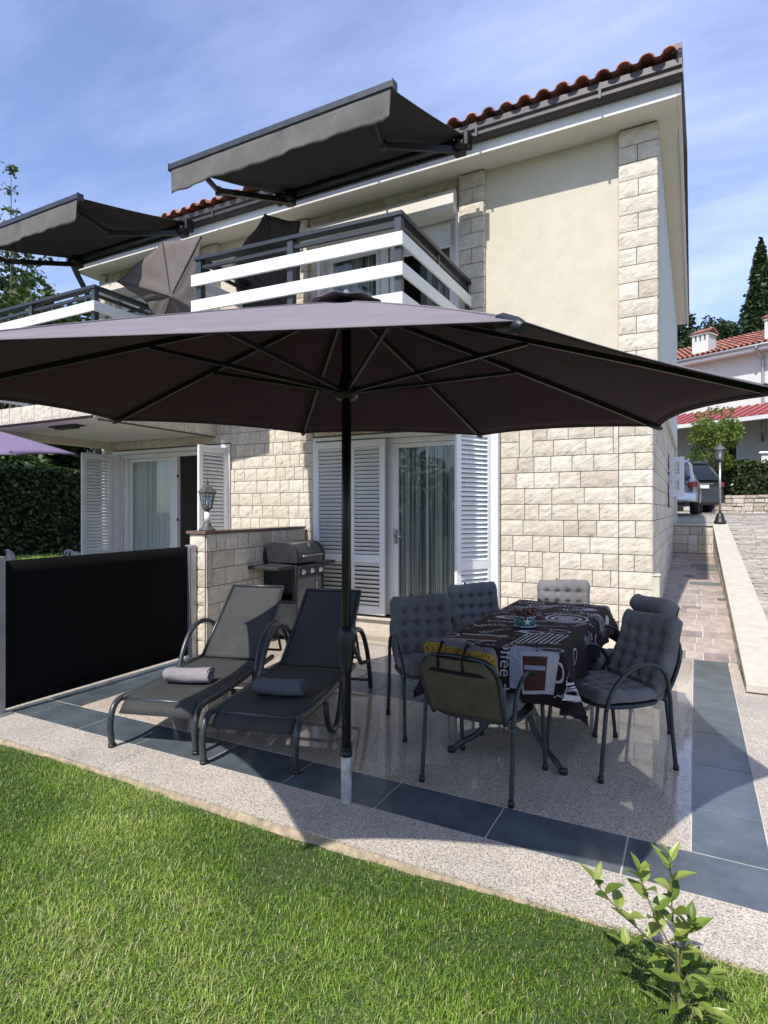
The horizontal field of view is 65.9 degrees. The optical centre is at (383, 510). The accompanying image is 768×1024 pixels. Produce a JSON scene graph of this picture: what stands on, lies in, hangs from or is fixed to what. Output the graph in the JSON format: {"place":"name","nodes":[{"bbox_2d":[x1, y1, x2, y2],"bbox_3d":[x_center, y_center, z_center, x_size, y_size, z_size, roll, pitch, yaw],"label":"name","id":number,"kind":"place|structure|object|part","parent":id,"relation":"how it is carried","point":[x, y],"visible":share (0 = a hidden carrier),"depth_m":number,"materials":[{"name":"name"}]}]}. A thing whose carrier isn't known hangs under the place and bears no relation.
{"place":"outdoors","nodes":[
{"label":"outdoors","id":0,"kind":"place"},
{"bbox_2d":[3,549,15,560],"bbox_3d":[-5.122,0.845,8.536,0.650,0.581,0.496,0,0,-38],"label":"chair cushion","id":1,"kind":"object","parent":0,"point":[9,554],"visible":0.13,"depth_m":8.26,"materials":[{"name":"grey fabric"}]},
{"bbox_2d":[5,551,80,560],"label":"side lawn grass","id":2,"kind":"structure","parent":0,"point":[19,557],"depth_m":20.46,"materials":[{"name":"green plant"}]},
{"bbox_2d":[64,549,79,555],"bbox_3d":[-4.242,0.845,8.534,0.496,0.581,0.650,0,0,44],"label":"chair cushion","id":3,"kind":"object","parent":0,"point":[69,552],"visible":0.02,"depth_m":8.33,"materials":[{"name":"grey fabric"}]},
{"bbox_2d":[0,552,767,1023],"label":"lawn","id":4,"kind":"structure","parent":0,"point":[604,954],"depth_m":2.17,"materials":[{"name":"plant"}]},
{"bbox_2d":[0,161,41,462],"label":"young tree","id":5,"kind":"object","parent":4,"relation":"on","point":[14,170],"visible":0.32,"depth_m":23.98,"materials":[{"name":"green plant"}]},
{"bbox_2d":[0,268,90,468],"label":"dense tree","id":6,"kind":"object","parent":4,"relation":"on","point":[14,299],"visible":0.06,"depth_m":24.01,"materials":[{"name":"green plant"}]},
{"bbox_2d":[0,218,92,466],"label":"dense tree","id":7,"kind":"object","parent":4,"relation":"on","point":[4,278],"visible":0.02,"depth_m":27.36,"materials":[{"name":"green plant"}]},
{"bbox_2d":[0,460,101,555],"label":"hedge","id":8,"kind":"object","parent":4,"relation":"on","point":[40,509],"visible":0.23,"depth_m":21.53,"materials":[{"name":"green plant"}]},
{"bbox_2d":[46,312,101,469],"bbox_3d":[-13.474,-4.132,29.459,8.109,11.989,8.495,0,0,28],"label":"dense tree","id":9,"kind":"object","parent":4,"relation":"on","point":[76,464],"visible":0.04,"depth_m":26.86,"materials":[{"name":"green plant"}]},
{"bbox_2d":[0,739,767,976],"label":"terrace kerb","id":10,"kind":"structure","parent":4,"relation":"on","point":[298,835],"depth_m":2.85,"materials":[{"name":"beige concrete"}]},
{"bbox_2d":[578,841,736,1023],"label":"young shrub","id":11,"kind":"object","parent":4,"relation":"on","point":[684,956],"visible":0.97,"depth_m":1.84,"materials":[{"name":"green plant"}]},
{"bbox_2d":[0,656,767,973],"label":"terrace edge paving","id":12,"kind":"structure","parent":0,"point":[734,934],"depth_m":2.85,"materials":[{"name":"stone"}]},
{"bbox_2d":[0,431,78,456],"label":"parasol","id":13,"kind":"object","parent":12,"relation":"on","point":[13,445],"visible":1,"depth_m":7.07,"materials":[{"name":"purple fabric"}]},
{"bbox_2d":[0,545,195,716],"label":"privacy screen","id":14,"kind":"object","parent":12,"relation":"on","point":[67,623],"visible":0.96,"depth_m":5.15,"materials":[{"name":"fabric"}]},
{"bbox_2d":[0,289,767,803],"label":"parasol","id":15,"kind":"object","parent":12,"relation":"on","point":[346,363],"visible":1,"depth_m":3.21,"materials":[{"name":"fabric"}]},
{"bbox_2d":[0,0,767,404],"label":"sky","id":16,"kind":"structure","parent":0,"point":[98,98],"materials":[{"name":"blue"}]},
{"bbox_2d":[5,663,767,973],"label":"terrace bed","id":17,"kind":"object","parent":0,"point":[692,763],"visible":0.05,"depth_m":3.12,"materials":[{"name":"stone"}]},
{"bbox_2d":[8,659,767,912],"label":"slate band","id":18,"kind":"object","parent":17,"relation":"on","point":[730,832],"visible":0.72,"depth_m":3.23,"materials":[{"name":"stone"}]},
{"bbox_2d":[199,588,372,774],"bbox_3d":[-0.624,1.120,4.395,0.689,0.860,1.795,0,0,12],"label":"sun lounger","id":19,"kind":"object","parent":18,"relation":"on","point":[311,646],"visible":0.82,"depth_m":4.44,"materials":[{"name":"black fabric"}]},
{"bbox_2d":[252,677,307,695],"bbox_3d":[-0.705,1.194,4.030,0.350,0.103,0.166,0,0,9],"label":"towel","id":20,"kind":"object","parent":19,"relation":"on","point":[280,687],"visible":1,"depth_m":3.97,"materials":[{"name":"fabric"}]},
{"bbox_2d":[451,615,466,627],"bbox_3d":[0.881,1.158,5.116,0.578,0.784,0.695,0,0,-17],"label":"patio chair","id":21,"kind":"object","parent":18,"relation":"on","point":[460,619],"visible":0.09,"depth_m":4.97,"materials":[{"name":"grey metal"}]},
{"bbox_2d":[447,581,499,632],"bbox_3d":[0.873,0.893,5.140,0.496,0.487,0.650,0,0,-17],"label":"chair cushion","id":22,"kind":"object","parent":21,"relation":"on","point":[470,603],"visible":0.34,"depth_m":5.29,"materials":[{"name":"grey fabric"}]},
{"bbox_2d":[712,522,767,694],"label":"coping wall","id":23,"kind":"structure","parent":17,"relation":"on","point":[748,621],"depth_m":6.68,"materials":[{"name":"stone"}]},
{"bbox_2d":[713,442,726,523],"bbox_3d":[6.628,-0.566,11.678,0.242,1.645,0.224,0,0,28],"label":"lamp post","id":24,"kind":"object","parent":23,"relation":"on","point":[719,518],"visible":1,"depth_m":11.65,"materials":[{"name":"grey metal"}]},
{"bbox_2d":[81,628,692,850],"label":"terrace floor","id":25,"kind":"structure","parent":0,"point":[643,792],"depth_m":3.77,"materials":[{"name":"grey tile"}]},
{"bbox_2d":[107,584,288,755],"bbox_3d":[-1.323,1.120,4.666,0.689,0.860,1.795,0,0,11],"label":"sun lounger","id":26,"kind":"object","parent":25,"relation":"on","point":[243,625],"visible":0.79,"depth_m":4.79,"materials":[{"name":"grey fabric"}]},
{"bbox_2d":[162,667,214,682],"bbox_3d":[-1.421,1.196,4.325,0.344,0.101,0.162,0,0,3],"label":"towel","id":27,"kind":"object","parent":26,"relation":"on","point":[188,675],"visible":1,"depth_m":4.26,"materials":[{"name":"grey fabric"}]},
{"bbox_2d":[186,526,305,655],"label":"divider wall","id":28,"kind":"structure","parent":25,"relation":"on","point":[225,558],"depth_m":6.45,"materials":[{"name":"stone"}]},
{"bbox_2d":[197,478,216,530],"bbox_3d":[-1.892,-0.070,6.335,0.210,0.570,0.182,0,0,28],"label":"lantern","id":29,"kind":"object","parent":28,"relation":"on","point":[205,489],"visible":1,"depth_m":6.30,"materials":[{"name":"metal"}]},
{"bbox_2d":[248,540,334,635],"bbox_3d":[-1.091,0.965,7.310,0.559,1.166,1.230,0,0,28],"label":"gas grill","id":30,"kind":"object","parent":25,"relation":"on","point":[288,566],"visible":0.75,"depth_m":7.10,"materials":[{"name":"metal"}]},
{"bbox_2d":[298,575,320,609],"bbox_3d":[-0.896,1.130,7.225,0.057,0.640,0.510,0,0,28],"label":"cabinet door","id":31,"kind":"structure","parent":30,"relation":"in","point":[304,583],"depth_m":7.17,"materials":[{"name":"metal"}]},
{"bbox_2d":[386,621,483,741],"bbox_3d":[0.338,1.158,4.354,0.578,0.784,0.695,0,0,-12],"label":"patio chair","id":32,"kind":"object","parent":25,"relation":"on","point":[402,673],"visible":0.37,"depth_m":4.09,"materials":[{"name":"black metal"}]},
{"bbox_2d":[390,593,452,675],"bbox_3d":[0.332,0.893,4.379,0.496,0.487,0.650,0,0,-12],"label":"chair cushion","id":33,"kind":"object","parent":32,"relation":"on","point":[417,621],"visible":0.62,"depth_m":4.53,"materials":[{"name":"grey fabric"}]},
{"bbox_2d":[419,652,547,808],"bbox_3d":[0.555,1.158,3.414,0.578,0.784,0.696,0,0,33],"label":"patio chair","id":34,"kind":"object","parent":25,"relation":"on","point":[467,698],"visible":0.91,"depth_m":3.18,"materials":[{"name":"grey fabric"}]},
{"bbox_2d":[424,637,525,719],"bbox_3d":[0.541,0.924,3.393,0.473,0.442,0.650,0,0,33],"label":"chair cushion","id":35,"kind":"object","parent":34,"relation":"on","point":[438,646],"visible":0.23,"depth_m":3.18,"materials":[{"name":"fabric"}]},
{"bbox_2d":[448,713,567,775],"bbox_3d":[1.117,1.181,4.355,0.752,0.738,1.930,0,0,28],"label":"patio table","id":36,"kind":"object","parent":25,"relation":"on","point":[562,769],"visible":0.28,"depth_m":3.70,"materials":[{"name":"grey metal"}]},
{"bbox_2d":[413,599,618,724],"bbox_3d":[1.117,0.987,4.355,1.038,0.367,2.221,0,0,28],"label":"tablecloth","id":37,"kind":"object","parent":36,"relation":"on","point":[554,651],"visible":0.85,"depth_m":3.67,"materials":[{"name":"fabric"}]},
{"bbox_2d":[513,607,537,627],"bbox_3d":[0.985,0.742,4.118,0.168,0.128,0.158,0,0,28],"label":"table pot","id":38,"kind":"object","parent":37,"relation":"on","point":[524,618],"visible":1,"depth_m":4.07,"materials":[{"name":"teal ceramic"}]},
{"bbox_2d":[546,642,681,783],"bbox_3d":[1.465,1.158,3.730,0.695,0.784,0.578,0,0,-18],"label":"patio chair","id":39,"kind":"object","parent":25,"relation":"on","point":[608,705],"visible":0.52,"depth_m":3.51,"materials":[{"name":"black metal"}]},
{"bbox_2d":[575,608,682,703],"bbox_3d":[1.490,0.893,3.738,0.650,0.487,0.496,0,0,-18],"label":"chair cushion","id":40,"kind":"object","parent":39,"relation":"on","point":[647,636],"visible":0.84,"depth_m":3.67,"materials":[{"name":"grey fabric"}]},
{"bbox_2d":[588,624,669,737],"bbox_3d":[1.751,1.158,4.355,0.695,0.784,0.578,0,0,-5],"label":"patio chair","id":41,"kind":"object","parent":25,"relation":"on","point":[595,732],"visible":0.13,"depth_m":4.09,"materials":[{"name":"black metal"}]},
{"bbox_2d":[588,594,679,670],"bbox_3d":[1.776,0.883,4.357,0.650,0.504,0.496,0,0,-5],"label":"chair cushion","id":42,"kind":"object","parent":41,"relation":"on","point":[642,603],"visible":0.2,"depth_m":4.23,"materials":[{"name":"grey fabric"}]},
{"bbox_2d":[663,553,737,663],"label":"path","id":43,"kind":"structure","parent":0,"point":[721,649],"depth_m":7.64,"materials":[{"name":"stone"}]},
{"bbox_2d":[674,513,767,620],"bbox_3d":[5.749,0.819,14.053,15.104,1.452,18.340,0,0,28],"label":"driveway","id":44,"kind":"structure","parent":0,"point":[761,530],"depth_m":10.38,"materials":[{"name":"stone"}]},
{"bbox_2d":[677,459,701,513],"bbox_3d":[7.577,-0.620,15.964,1.716,1.440,4.085,0,0,30],"label":"parked car","id":45,"kind":"object","parent":44,"relation":"on","point":[692,498],"visible":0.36,"depth_m":14.24,"materials":[{"name":"silver metal"}]},
{"bbox_3d":[6.873,-0.965,14.729,1.376,0.457,0.957,0,0,30],"label":"rear window","id":46,"kind":"part","parent":45,"relation":"part of","materials":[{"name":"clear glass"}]},
{"bbox_2d":[673,524,715,553],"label":"retaining wall","id":47,"kind":"structure","parent":44,"relation":"on","point":[693,538],"depth_m":11.78,"materials":[{"name":"stone"}]},
{"bbox_2d":[686,461,724,512],"bbox_3d":[9.594,-0.770,20.699,1.836,1.700,4.585,0,0,-8],"label":"parked car","id":48,"kind":"object","parent":44,"relation":"on","point":[707,476],"visible":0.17,"depth_m":18.62,"materials":[{"name":"paint"}]},
{"bbox_3d":[9.876,-1.206,18.760,1.473,0.529,0.482,0,0,-8],"label":"rear window","id":49,"kind":"part","parent":48,"relation":"part of","materials":[{"name":"black glass"}]},
{"bbox_2d":[684,406,745,471],"bbox_3d":[12.417,-2.020,22.709,2.399,3.947,1.870,0,0,-29],"label":"garden tree","id":50,"kind":"object","parent":44,"relation":"on","point":[723,432],"visible":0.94,"depth_m":22.36,"materials":[{"name":"green plant"}]},
{"bbox_2d":[758,451,767,462],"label":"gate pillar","id":51,"kind":"structure","parent":44,"relation":"on","point":[764,454],"depth_m":22.62,"materials":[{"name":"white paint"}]},
{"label":"ground","id":52,"kind":"structure","parent":0,"visible":0},
{"bbox_2d":[0,42,688,648],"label":"house","id":53,"kind":"structure","parent":52,"relation":"on","point":[562,208],"depth_m":6.90,"materials":[{"name":"stone"}]},
{"bbox_2d":[0,192,193,268],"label":"awning","id":54,"kind":"object","parent":53,"relation":"attached to","point":[77,229],"visible":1,"depth_m":8.31,"materials":[{"name":"grey fabric"}]},
{"bbox_2d":[100,279,150,318],"bbox_3d":[-3.730,-2.617,9.632,2.180,2.455,0.370,0,0,28],"label":"window","id":55,"kind":"structure","parent":53,"relation":"in","point":[113,285],"depth_m":9.90,"materials":[{"name":"white paint"}]},
{"bbox_2d":[116,236,202,314],"bbox_3d":[-2.859,-2.422,7.954,1.582,2.183,0.701,0,0,37],"label":"tilted parasol","id":56,"kind":"object","parent":53,"relation":"on","point":[157,280],"visible":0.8,"depth_m":7.55,"materials":[{"name":"beige fabric"}]},
{"bbox_2d":[112,444,230,551],"bbox_3d":[-3.405,0.220,9.541,2.600,2.420,0.229,0,0,28],"label":"patio door","id":57,"kind":"structure","parent":53,"relation":"in","point":[146,487],"depth_m":9.89,"materials":[{"name":"white paint"}]},
{"bbox_2d":[233,213,300,307],"bbox_3d":[-1.262,-2.391,7.120,1.021,2.121,0.566,0,0,28],"label":"tilted parasol","id":58,"kind":"object","parent":53,"relation":"on","point":[269,227],"visible":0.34,"depth_m":6.96,"materials":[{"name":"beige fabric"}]},
{"bbox_2d":[168,78,471,207],"bbox_3d":[-0.667,-3.781,6.450,2.806,0.782,1.758,0,0,28],"label":"awning","id":59,"kind":"object","parent":53,"relation":"attached to","point":[376,130],"visible":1,"depth_m":6.23,"materials":[{"name":"grey fabric"}]},
{"bbox_2d":[304,189,458,308],"bbox_3d":[-0.038,-2.617,7.693,2.180,2.455,0.370,0,0,28],"label":"window","id":60,"kind":"structure","parent":53,"relation":"in","point":[443,206],"depth_m":7.53,"materials":[{"name":"white paint"}]},
{"bbox_2d":[313,432,485,614],"bbox_3d":[0.234,0.185,7.630,2.620,2.350,0.229,0,0,28],"label":"patio door","id":61,"kind":"structure","parent":53,"relation":"in","point":[420,471],"depth_m":7.59,"materials":[{"name":"white paint"}]},
{"bbox_2d":[677,311,698,348],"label":"pine tree","id":62,"kind":"object","parent":52,"relation":"on","point":[681,328],"visible":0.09,"depth_m":59.96,"materials":[{"name":"green plant"}]},
{"bbox_2d":[677,315,737,348],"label":"pine tree","id":63,"kind":"object","parent":52,"relation":"on","point":[723,324],"visible":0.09,"depth_m":56.59,"materials":[{"name":"green plant"}]},
{"bbox_2d":[677,315,767,512],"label":"house","id":64,"kind":"structure","parent":52,"relation":"on","point":[744,356],"depth_m":25.38,"materials":[{"name":"white paint"}]},
{"bbox_2d":[713,428,737,462],"bbox_3d":[14.962,-2.600,25.946,0.060,2.100,1.100,0,0,-36],"label":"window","id":65,"kind":"structure","parent":64,"relation":"in","point":[736,428],"depth_m":25.54,"materials":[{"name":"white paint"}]},
{"bbox_2d":[684,495,767,512],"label":"rubble wall","id":66,"kind":"structure","parent":52,"relation":"on","point":[747,504],"depth_m":22.53,"materials":[{"name":"stone"}]},
{"bbox_2d":[677,458,767,511],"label":"hedge","id":67,"kind":"object","parent":66,"relation":"on","point":[743,477],"visible":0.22,"depth_m":22.62,"materials":[{"name":"green plant"}]},
{"bbox_2d":[716,314,741,336],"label":"pine tree","id":68,"kind":"object","parent":52,"relation":"on","point":[735,326],"visible":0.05,"depth_m":60.62,"materials":[{"name":"green plant"}]},
{"bbox_2d":[736,237,767,334],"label":"cypress tree","id":69,"kind":"object","parent":52,"relation":"on","point":[755,308],"visible":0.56,"depth_m":53.65,"materials":[{"name":"green plant"}]},
{"bbox_3d":[1.610,1.158,5.383,0.578,0.784,0.695,0,0,21],"label":"patio chair","id":70,"kind":"object","parent":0,"visible":0},
{"bbox_2d":[537,578,589,603],"bbox_3d":[1.619,0.893,5.406,0.496,0.487,0.650,0,0,21],"label":"chair cushion","id":71,"kind":"object","parent":70,"relation":"on","point":[569,591],"visible":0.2,"depth_m":5.57,"materials":[{"name":"grey fabric"}]}
]}

